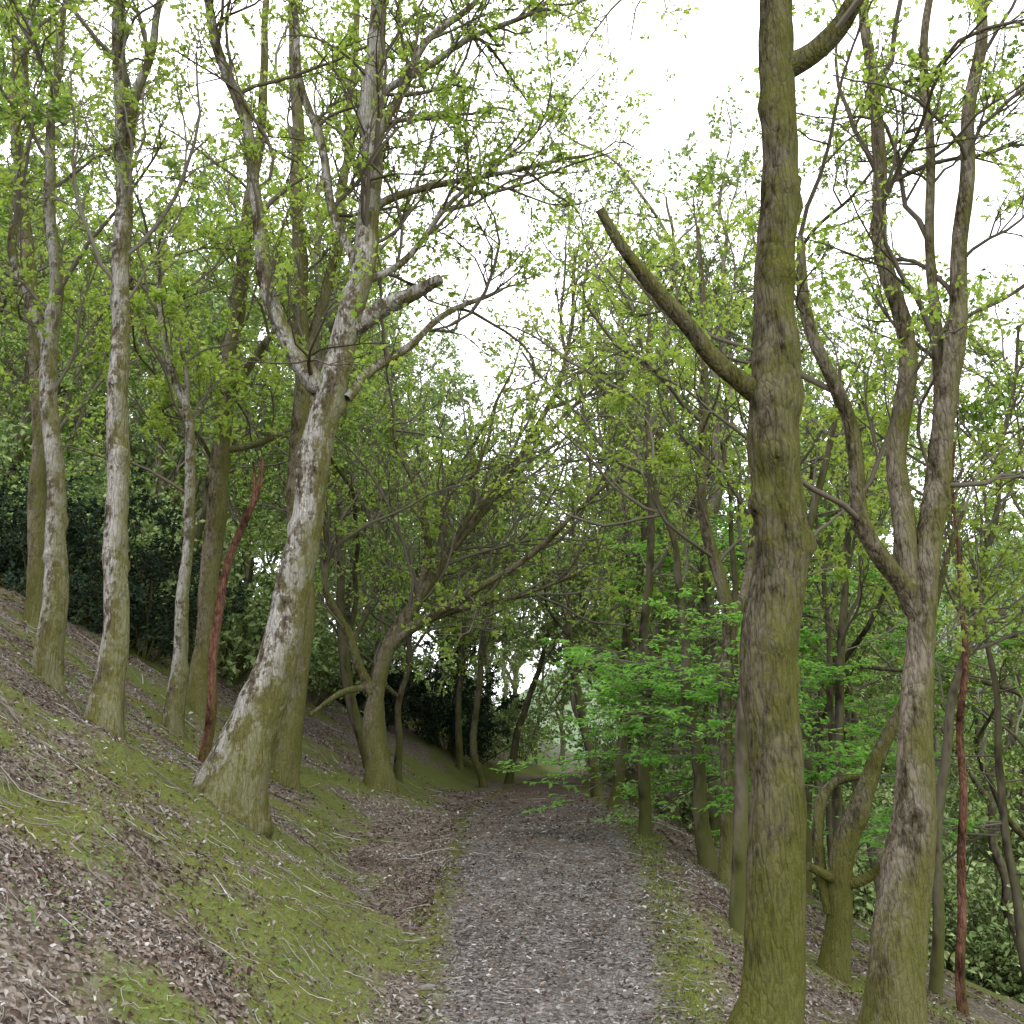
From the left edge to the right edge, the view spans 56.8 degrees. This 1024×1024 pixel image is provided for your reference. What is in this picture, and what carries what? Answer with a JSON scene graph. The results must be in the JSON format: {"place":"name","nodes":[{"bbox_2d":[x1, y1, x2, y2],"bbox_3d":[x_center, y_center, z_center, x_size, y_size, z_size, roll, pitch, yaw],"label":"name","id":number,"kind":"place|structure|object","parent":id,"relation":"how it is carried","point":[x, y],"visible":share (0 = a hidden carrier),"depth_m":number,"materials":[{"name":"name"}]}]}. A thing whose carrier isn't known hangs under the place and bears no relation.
{"place":"outdoors","nodes":[
{"label":"outdoors","id":0,"kind":"place"},
{"bbox_2d":[0,536,1023,1023],"bbox_3d":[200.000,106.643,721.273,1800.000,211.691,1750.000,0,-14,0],"label":"ground","id":1,"kind":"structure","parent":0,"point":[430,762],"depth_m":7.50,"materials":[{"name":"green plant"}]},
{"bbox_2d":[0,0,77,226],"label":"oak tree","id":2,"kind":"object","parent":1,"relation":"on","point":[58,115],"visible":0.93,"depth_m":9.96,"materials":[{"name":"green plant"}]},
{"bbox_2d":[0,462,102,590],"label":"holly bush","id":3,"kind":"object","parent":1,"relation":"on","point":[4,564],"visible":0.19,"depth_m":17.45,"materials":[{"name":"green plant"}]},
{"bbox_2d":[0,415,105,558],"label":"hazel bush","id":4,"kind":"object","parent":1,"relation":"on","point":[64,430],"visible":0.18,"depth_m":23.45,"materials":[{"name":"green plant"}]},
{"bbox_2d":[0,0,110,495],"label":"oak tree","id":5,"kind":"object","parent":1,"relation":"on","point":[73,240],"visible":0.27,"depth_m":20.05,"materials":[{"name":"green plant"}]},
{"bbox_2d":[0,0,144,625],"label":"oak tree","id":6,"kind":"object","parent":1,"relation":"on","point":[36,502],"visible":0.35,"depth_m":14.51,"materials":[{"name":"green plant"}]},
{"bbox_2d":[0,124,160,470],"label":"oak tree","id":7,"kind":"object","parent":1,"relation":"on","point":[9,392],"visible":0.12,"depth_m":35.25,"materials":[{"name":"green plant"}]},
{"bbox_2d":[0,412,162,559],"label":"hazel bush","id":8,"kind":"object","parent":1,"relation":"on","point":[7,463],"visible":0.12,"depth_m":25.02,"materials":[{"name":"green plant"}]},
{"bbox_2d":[0,0,186,346],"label":"oak tree","id":9,"kind":"object","parent":1,"relation":"on","point":[108,105],"visible":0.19,"depth_m":30.68,"materials":[{"name":"green plant"}]},
{"bbox_2d":[0,75,206,531],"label":"oak tree","id":10,"kind":"object","parent":1,"relation":"on","point":[18,375],"visible":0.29,"depth_m":26.83,"materials":[{"name":"green plant"}]},
{"bbox_2d":[0,0,216,695],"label":"oak tree","id":11,"kind":"object","parent":1,"relation":"on","point":[47,662],"visible":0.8,"depth_m":10.86,"materials":[{"name":"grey plant"}]},
{"bbox_2d":[0,458,224,637],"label":"holly bush","id":12,"kind":"object","parent":1,"relation":"on","point":[10,579],"visible":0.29,"depth_m":17.07,"materials":[{"name":"green plant"}]},
{"bbox_2d":[0,206,227,459],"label":"oak tree","id":13,"kind":"object","parent":1,"relation":"on","point":[69,379],"visible":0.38,"depth_m":23.65,"materials":[{"name":"green plant"}]},
{"bbox_2d":[0,0,258,742],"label":"oak tree","id":14,"kind":"object","parent":1,"relation":"on","point":[105,708],"visible":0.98,"depth_m":10.05,"materials":[{"name":"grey plant"}]},
{"bbox_2d":[0,132,310,495],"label":"oak tree","id":15,"kind":"object","parent":1,"relation":"on","point":[217,178],"visible":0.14,"depth_m":36.66,"materials":[{"name":"green plant"}]},
{"bbox_2d":[37,50,282,740],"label":"oak tree","id":16,"kind":"object","parent":1,"relation":"on","point":[173,719],"visible":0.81,"depth_m":14.02,"materials":[{"name":"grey plant"}]},
{"bbox_2d":[69,504,253,663],"bbox_3d":[-6.716,1.386,17.552,3.584,3.079,4.474,7,-16,-26],"label":"holly bush","id":17,"kind":"object","parent":1,"relation":"on","point":[162,637],"visible":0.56,"depth_m":17.19,"materials":[{"name":"green plant"}]},
{"bbox_2d":[74,487,267,648],"bbox_3d":[-7.955,1.434,21.809,5.733,4.776,6.541,9,-17,-32],"label":"hazel bush","id":18,"kind":"object","parent":1,"relation":"on","point":[149,535],"visible":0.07,"depth_m":20.54,"materials":[{"name":"green plant"}]},
{"bbox_2d":[41,208,361,662],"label":"oak tree","id":19,"kind":"object","parent":1,"relation":"on","point":[202,511],"visible":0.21,"depth_m":19.74,"materials":[{"name":"green plant"}]},
{"bbox_2d":[128,182,293,609],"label":"oak tree","id":20,"kind":"object","parent":1,"relation":"on","point":[197,482],"visible":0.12,"depth_m":32.60,"materials":[{"name":"green plant"}]},
{"bbox_2d":[97,249,325,530],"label":"oak tree","id":21,"kind":"object","parent":1,"relation":"on","point":[160,442],"visible":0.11,"depth_m":33.73,"materials":[{"name":"green plant"}]},
{"bbox_2d":[66,480,389,685],"bbox_3d":[-6.624,2.218,22.044,8.567,5.317,6.957,10,-17,-33],"label":"hazel bush","id":22,"kind":"object","parent":1,"relation":"on","point":[256,624],"visible":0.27,"depth_m":20.96,"materials":[{"name":"green plant"}]},
{"bbox_2d":[197,457,262,762],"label":"dead tree","id":23,"kind":"object","parent":1,"relation":"on","point":[210,723],"visible":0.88,"depth_m":11.38,"materials":[{"name":"brown wood"}]},
{"bbox_2d":[145,0,376,719],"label":"oak tree","id":24,"kind":"object","parent":1,"relation":"on","point":[218,475],"visible":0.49,"depth_m":15.96,"materials":[{"name":"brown plant"}]},
{"bbox_2d":[162,270,387,675],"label":"oak tree","id":25,"kind":"object","parent":1,"relation":"on","point":[248,570],"visible":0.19,"depth_m":24.13,"materials":[{"name":"green plant"}]},
{"bbox_2d":[213,186,398,559],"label":"oak tree","id":26,"kind":"object","parent":1,"relation":"on","point":[293,384],"visible":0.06,"depth_m":27.09,"materials":[{"name":"green plant"}]},
{"bbox_2d":[145,161,483,768],"bbox_3d":[-3.569,-1.018,22.409,7.542,14.862,11.356,-16,-16,24],"label":"oak tree","id":27,"kind":"object","parent":1,"relation":"on","point":[353,712],"visible":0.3,"depth_m":20.40,"materials":[{"name":"green plant"}]},
{"bbox_2d":[224,576,405,717],"bbox_3d":[-5.438,3.654,25.995,6.095,4.451,5.342,13,-19,-41],"label":"hazel bush","id":28,"kind":"object","parent":1,"relation":"on","point":[333,673],"visible":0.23,"depth_m":25.70,"materials":[{"name":"green plant"}]},
{"bbox_2d":[210,191,439,684],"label":"oak tree","id":29,"kind":"object","parent":1,"relation":"on","point":[351,560],"visible":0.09,"depth_m":31.08,"materials":[{"name":"green plant"}]},
{"bbox_2d":[228,0,449,790],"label":"oak tree","id":30,"kind":"object","parent":1,"relation":"on","point":[286,755],"visible":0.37,"depth_m":15.27,"materials":[{"name":"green plant"}]},
{"bbox_2d":[220,555,461,703],"bbox_3d":[-5.826,3.843,29.394,7.111,5.193,6.232,6,-16,-21],"label":"hazel bush","id":31,"kind":"object","parent":1,"relation":"on","point":[418,662],"visible":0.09,"depth_m":28.10,"materials":[{"name":"green plant"}]},
{"bbox_2d":[253,295,452,715],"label":"oak tree","id":32,"kind":"object","parent":1,"relation":"on","point":[384,527],"visible":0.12,"depth_m":29.10,"materials":[{"name":"green plant"}]},
{"bbox_2d":[203,0,519,639],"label":"oak tree","id":33,"kind":"object","parent":1,"relation":"on","point":[318,276],"visible":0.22,"depth_m":18.98,"materials":[{"name":"green plant"}]},
{"bbox_2d":[279,290,473,754],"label":"oak tree","id":34,"kind":"object","parent":1,"relation":"on","point":[378,628],"visible":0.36,"depth_m":25.22,"materials":[{"name":"green plant"}]},
{"bbox_2d":[230,405,553,782],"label":"oak tree","id":35,"kind":"object","parent":1,"relation":"on","point":[397,765],"visible":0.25,"depth_m":22.27,"materials":[{"name":"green plant"}]},
{"bbox_2d":[330,655,457,728],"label":"holly bush","id":36,"kind":"object","parent":1,"relation":"on","point":[389,697],"visible":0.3,"depth_m":29.51,"materials":[{"name":"green plant"}]},
{"bbox_2d":[332,305,473,607],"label":"oak tree","id":37,"kind":"object","parent":1,"relation":"on","point":[433,377],"visible":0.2,"depth_m":38.80,"materials":[{"name":"green plant"}]},
{"bbox_2d":[135,0,690,839],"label":"oak tree","id":38,"kind":"object","parent":1,"relation":"on","point":[233,776],"visible":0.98,"depth_m":10.50,"materials":[{"name":"grey plant"}]},
{"bbox_2d":[313,278,533,725],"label":"oak tree","id":39,"kind":"object","parent":1,"relation":"on","point":[434,517],"visible":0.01,"depth_m":33.01,"materials":[{"name":"green plant"}]},
{"bbox_2d":[0,650,866,1023],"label":"ground plants","id":40,"kind":"object","parent":1,"relation":"on","point":[76,918],"visible":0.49,"depth_m":5.67,"materials":[{"name":"green plant"}]},
{"bbox_2d":[0,601,867,1023],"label":"grass tufts","id":41,"kind":"object","parent":1,"relation":"on","point":[446,855],"visible":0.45,"depth_m":8.49,"materials":[{"name":"green plant"}]},
{"bbox_2d":[351,333,567,752],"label":"oak tree","id":42,"kind":"object","parent":1,"relation":"on","point":[468,392],"visible":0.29,"depth_m":35.79,"materials":[{"name":"green plant"}]},
{"bbox_2d":[402,632,525,766],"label":"holly bush","id":43,"kind":"object","parent":1,"relation":"on","point":[436,718],"visible":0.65,"depth_m":31.93,"materials":[{"name":"green plant"}]},
{"bbox_2d":[428,514,512,774],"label":"oak tree","id":44,"kind":"object","parent":1,"relation":"on","point":[459,762],"visible":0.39,"depth_m":29.96,"materials":[{"name":"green plant"}]},
{"bbox_2d":[407,364,543,758],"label":"oak tree","id":45,"kind":"object","parent":1,"relation":"on","point":[507,420],"visible":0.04,"depth_m":42.15,"materials":[{"name":"green plant"}]},
{"bbox_2d":[0,618,952,1023],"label":"moss carpet","id":46,"kind":"object","parent":1,"relation":"on","point":[282,880],"visible":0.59,"depth_m":7.15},
{"bbox_2d":[450,504,524,787],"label":"oak tree","id":47,"kind":"object","parent":1,"relation":"on","point":[482,782],"visible":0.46,"depth_m":28.45,"materials":[{"name":"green plant"}]},
{"bbox_2d":[406,661,569,772],"bbox_3d":[-1.493,7.853,36.322,8.136,5.050,6.607,-3,-15,11],"label":"hazel bush","id":48,"kind":"object","parent":1,"relation":"on","point":[508,722],"visible":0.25,"depth_m":36.28,"materials":[{"name":"green plant"}]},
{"bbox_2d":[0,150,1014,926],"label":"distant woodland","id":49,"kind":"object","parent":1,"relation":"on","point":[510,660],"depth_m":56.82,"materials":[{"name":"green plant"}]},
{"bbox_2d":[0,586,1023,1023],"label":"leaf litter","id":50,"kind":"object","parent":1,"relation":"on","point":[150,936],"visible":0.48,"depth_m":7.00,"materials":[{"name":"brown plant"}]},
{"bbox_2d":[0,593,1023,1023],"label":"fallen twigs","id":51,"kind":"object","parent":1,"relation":"on","point":[326,897],"visible":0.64,"depth_m":7.42,"materials":[{"name":"brown wood"}]},
{"bbox_2d":[492,695,570,763],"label":"hazel bush","id":52,"kind":"object","parent":1,"relation":"on","point":[530,745],"visible":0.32,"depth_m":48.92,"materials":[{"name":"green plant"}]},
{"bbox_2d":[490,578,578,783],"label":"oak tree","id":53,"kind":"object","parent":1,"relation":"on","point":[509,776],"visible":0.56,"depth_m":32.42,"materials":[{"name":"brown plant"}]},
{"bbox_2d":[350,278,739,805],"bbox_3d":[1.637,0.717,25.722,11.699,15.122,7.770,-3,-14,2],"label":"oak tree","id":54,"kind":"object","parent":1,"relation":"on","point":[591,668],"visible":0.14,"depth_m":24.98,"materials":[{"name":"green plant"}]},
{"bbox_2d":[282,139,841,793],"bbox_3d":[0.997,-1.233,17.478,9.645,12.877,5.681,-2,-15,8],"label":"oak tree","id":55,"kind":"object","parent":1,"relation":"on","point":[408,623],"visible":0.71,"depth_m":16.77,"materials":[{"name":"green plant"}]},
{"bbox_2d":[540,404,631,797],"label":"oak tree","id":56,"kind":"object","parent":1,"relation":"on","point":[596,791],"visible":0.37,"depth_m":22.69,"materials":[{"name":"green plant"}]},
{"bbox_2d":[450,121,737,825],"bbox_3d":[2.768,-1.242,29.983,11.707,22.322,7.686,-8,-16,27],"label":"oak tree","id":57,"kind":"object","parent":1,"relation":"on","point":[686,152],"visible":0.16,"depth_m":29.75,"materials":[{"name":"green plant"}]},
{"bbox_2d":[496,302,697,794],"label":"oak tree","id":58,"kind":"object","parent":1,"relation":"on","point":[627,773],"visible":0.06,"depth_m":38.03,"materials":[{"name":"green plant"}]},
{"bbox_2d":[503,380,693,799],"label":"oak tree","id":59,"kind":"object","parent":1,"relation":"on","point":[632,762],"visible":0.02,"depth_m":33.31,"materials":[{"name":"green plant"}]},
{"bbox_2d":[483,359,728,874],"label":"oak tree","id":60,"kind":"object","parent":1,"relation":"on","point":[707,857],"visible":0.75,"depth_m":13.15,"materials":[{"name":"green plant"}]},
{"bbox_2d":[470,197,751,835],"bbox_3d":[1.490,0.059,14.252,4.436,9.818,4.085,4,-15,-14],"label":"oak tree","id":61,"kind":"object","parent":1,"relation":"on","point":[645,806],"visible":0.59,"depth_m":14.41,"materials":[{"name":"green plant"}]},
{"bbox_2d":[553,266,676,808],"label":"oak tree","id":62,"kind":"object","parent":1,"relation":"on","point":[622,744],"visible":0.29,"depth_m":18.58,"materials":[{"name":"green plant"}]},
{"bbox_2d":[517,409,744,791],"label":"oak tree","id":63,"kind":"object","parent":1,"relation":"on","point":[562,619],"visible":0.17,"depth_m":29.94,"materials":[{"name":"green plant"}]},
{"bbox_2d":[490,441,888,832],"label":"beech tree","id":64,"kind":"object","parent":1,"relation":"on","point":[653,684],"visible":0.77,"depth_m":12.07,"materials":[{"name":"green plant"}]},
{"bbox_2d":[521,45,874,845],"bbox_3d":[4.925,-1.646,22.225,6.992,18.979,9.962,-8,-18,27],"label":"oak tree","id":65,"kind":"object","parent":1,"relation":"on","point":[737,171],"visible":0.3,"depth_m":21.15,"materials":[{"name":"green plant"}]},
{"bbox_2d":[584,481,838,752],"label":"tree","id":66,"kind":"object","parent":1,"relation":"on","point":[633,577],"visible":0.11,"depth_m":23.39,"materials":[{"name":"green plant"}]},
{"bbox_2d":[588,441,846,845],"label":"beech tree","id":67,"kind":"object","parent":1,"relation":"on","point":[642,546],"visible":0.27,"depth_m":18.07,"materials":[{"name":"green plant"}]},
{"bbox_2d":[540,164,931,886],"bbox_3d":[2.830,0.015,12.055,5.035,9.526,3.811,0,-14,0],"label":"oak tree","id":68,"kind":"object","parent":1,"relation":"on","point":[724,596],"visible":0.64,"depth_m":11.91,"materials":[{"name":"green plant"}]},
{"bbox_2d":[604,738,895,898],"bbox_3d":[6.553,7.753,23.680,7.643,4.744,6.207,-13,-20,42],"label":"hazel bush","id":69,"kind":"object","parent":1,"relation":"on","point":[847,794],"visible":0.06,"depth_m":24.11,"materials":[{"name":"green plant"}]},
{"bbox_2d":[594,224,920,805],"bbox_3d":[5.808,1.673,23.756,8.466,16.145,5.942,-1,-14,18],"label":"oak tree","id":70,"kind":"object","parent":1,"relation":"on","point":[809,401],"visible":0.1,"depth_m":22.95,"materials":[{"name":"green plant"}]},
{"bbox_2d":[586,282,928,775],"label":"oak tree","id":71,"kind":"object","parent":1,"relation":"on","point":[672,636],"visible":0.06,"depth_m":25.70,"materials":[{"name":"green plant"}]},
{"bbox_2d":[511,12,1023,813],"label":"oak tree","id":72,"kind":"object","parent":1,"relation":"on","point":[743,268],"visible":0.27,"depth_m":21.16,"materials":[{"name":"green plant"}]},
{"bbox_2d":[535,0,1007,1023],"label":"oak tree","id":73,"kind":"object","parent":1,"relation":"on","point":[773,980],"visible":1,"depth_m":5.95,"materials":[{"name":"brown plant"}]},
{"bbox_2d":[533,0,1023,1023],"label":"oak tree","id":74,"kind":"object","parent":1,"relation":"on","point":[895,982],"visible":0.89,"depth_m":8.17,"materials":[{"name":"green plant"}]},
{"bbox_2d":[662,289,927,853],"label":"oak tree","id":75,"kind":"object","parent":1,"relation":"on","point":[816,738],"visible":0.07,"depth_m":27.91,"materials":[{"name":"green plant"}]},
{"bbox_2d":[638,442,957,927],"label":"beech tree","id":76,"kind":"object","parent":1,"relation":"on","point":[829,671],"visible":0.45,"depth_m":13.74,"materials":[{"name":"green plant"}]},
{"bbox_2d":[578,227,1023,897],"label":"oak tree","id":77,"kind":"object","parent":1,"relation":"on","point":[848,655],"visible":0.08,"depth_m":15.53,"materials":[{"name":"green plant"}]},
{"bbox_2d":[623,159,1023,936],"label":"oak tree","id":78,"kind":"object","parent":1,"relation":"on","point":[737,903],"visible":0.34,"depth_m":9.58,"materials":[{"name":"green plant"}]},
{"bbox_2d":[674,424,1023,969],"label":"oak tree","id":79,"kind":"object","parent":1,"relation":"on","point":[999,861],"visible":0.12,"depth_m":23.56,"materials":[{"name":"green plant"}]},
{"bbox_2d":[707,562,992,881],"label":"beech tree","id":80,"kind":"object","parent":1,"relation":"on","point":[815,775],"visible":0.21,"depth_m":16.06,"materials":[{"name":"green plant"}]},
{"bbox_2d":[679,263,1023,921],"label":"oak tree","id":81,"kind":"object","parent":1,"relation":"on","point":[1013,825],"visible":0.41,"depth_m":15.80,"materials":[{"name":"green plant"}]},
{"bbox_2d":[738,279,985,895],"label":"oak tree","id":82,"kind":"object","parent":1,"relation":"on","point":[848,686],"visible":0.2,"depth_m":17.61,"materials":[{"name":"green plant"}]},
{"bbox_2d":[747,324,987,854],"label":"oak tree","id":83,"kind":"object","parent":1,"relation":"on","point":[891,673],"visible":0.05,"depth_m":36.46,"materials":[{"name":"green plant"}]},
{"bbox_2d":[728,387,1023,966],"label":"oak tree","id":84,"kind":"object","parent":1,"relation":"on","point":[948,614],"visible":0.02,"depth_m":29.26,"materials":[{"name":"green plant"}]},
{"bbox_2d":[812,778,947,939],"bbox_3d":[9.088,8.966,24.392,5.701,4.750,6.504,2,-15,-7],"label":"hazel bush","id":85,"kind":"object","parent":1,"relation":"on","point":[861,869],"visible":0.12,"depth_m":23.15,"materials":[{"name":"green plant"}]},
{"bbox_2d":[799,284,961,836],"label":"oak tree","id":86,"kind":"object","parent":1,"relation":"on","point":[849,531],"visible":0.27,"depth_m":13.27,"materials":[{"name":"green plant"}]},
{"bbox_2d":[810,560,974,907],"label":"oak tree","id":87,"kind":"object","parent":1,"relation":"on","point":[896,680],"visible":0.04,"depth_m":30.14,"materials":[{"name":"green plant"}]},
{"bbox_2d":[806,435,1023,984],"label":"oak tree","id":88,"kind":"object","parent":1,"relation":"on","point":[838,882],"visible":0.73,"depth_m":8.99,"materials":[{"name":"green plant"}]},
{"bbox_2d":[812,766,1023,1001],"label":"hazel bush","id":89,"kind":"object","parent":1,"relation":"on","point":[999,922],"visible":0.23,"depth_m":23.74,"materials":[{"name":"green plant"}]},
{"bbox_2d":[815,255,1023,996],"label":"oak tree","id":90,"kind":"object","parent":1,"relation":"on","point":[936,976],"visible":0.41,"depth_m":11.00,"materials":[{"name":"green plant"}]},
{"bbox_2d":[823,540,1023,987],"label":"beech tree","id":91,"kind":"object","parent":1,"relation":"on","point":[1013,874],"visible":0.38,"depth_m":12.09,"materials":[{"name":"green plant"}]},
{"bbox_2d":[850,532,1023,883],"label":"oak tree","id":92,"kind":"object","parent":1,"relation":"on","point":[989,768],"visible":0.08,"depth_m":37.23,"materials":[{"name":"green plant"}]},
{"bbox_2d":[855,492,1023,820],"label":"oak tree","id":93,"kind":"object","parent":1,"relation":"on","point":[1010,774],"visible":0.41,"depth_m":14.32,"materials":[{"name":"green plant"}]},
{"bbox_2d":[866,273,1023,1016],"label":"birch tree","id":94,"kind":"object","parent":1,"relation":"on","point":[960,993],"visible":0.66,"depth_m":10.13,"materials":[{"name":"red plant"}]},
{"bbox_2d":[907,365,1023,531],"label":"oak tree","id":95,"kind":"object","parent":1,"relation":"on","point":[991,418],"visible":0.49,"depth_m":12.83,"materials":[{"name":"green plant"}]},
{"bbox_2d":[928,844,1023,1000],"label":"hazel bush","id":96,"kind":"object","parent":1,"relation":"on","point":[1016,978],"visible":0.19,"depth_m":24.09,"materials":[{"name":"green plant"}]},
{"bbox_2d":[944,456,1023,885],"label":"oak tree","id":97,"kind":"object","parent":1,"relation":"on","point":[1019,817],"visible":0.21,"depth_m":34.17,"materials":[{"name":"green plant"}]},
{"bbox_2d":[950,924,1023,1004],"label":"hazel bush","id":98,"kind":"object","parent":1,"relation":"on","point":[1013,987],"visible":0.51,"depth_m":22.39,"materials":[{"name":"green plant"}]},
{"bbox_2d":[0,0,1023,705],"label":"sky","id":99,"kind":"structure","parent":0,"point":[722,47],"materials":[{"name":"white"}]},
{"bbox_2d":[377,770,715,1023],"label":"path","id":100,"kind":"structure","parent":0,"point":[571,991],"depth_m":8.02,"materials":[{"name":"grey gravel"}]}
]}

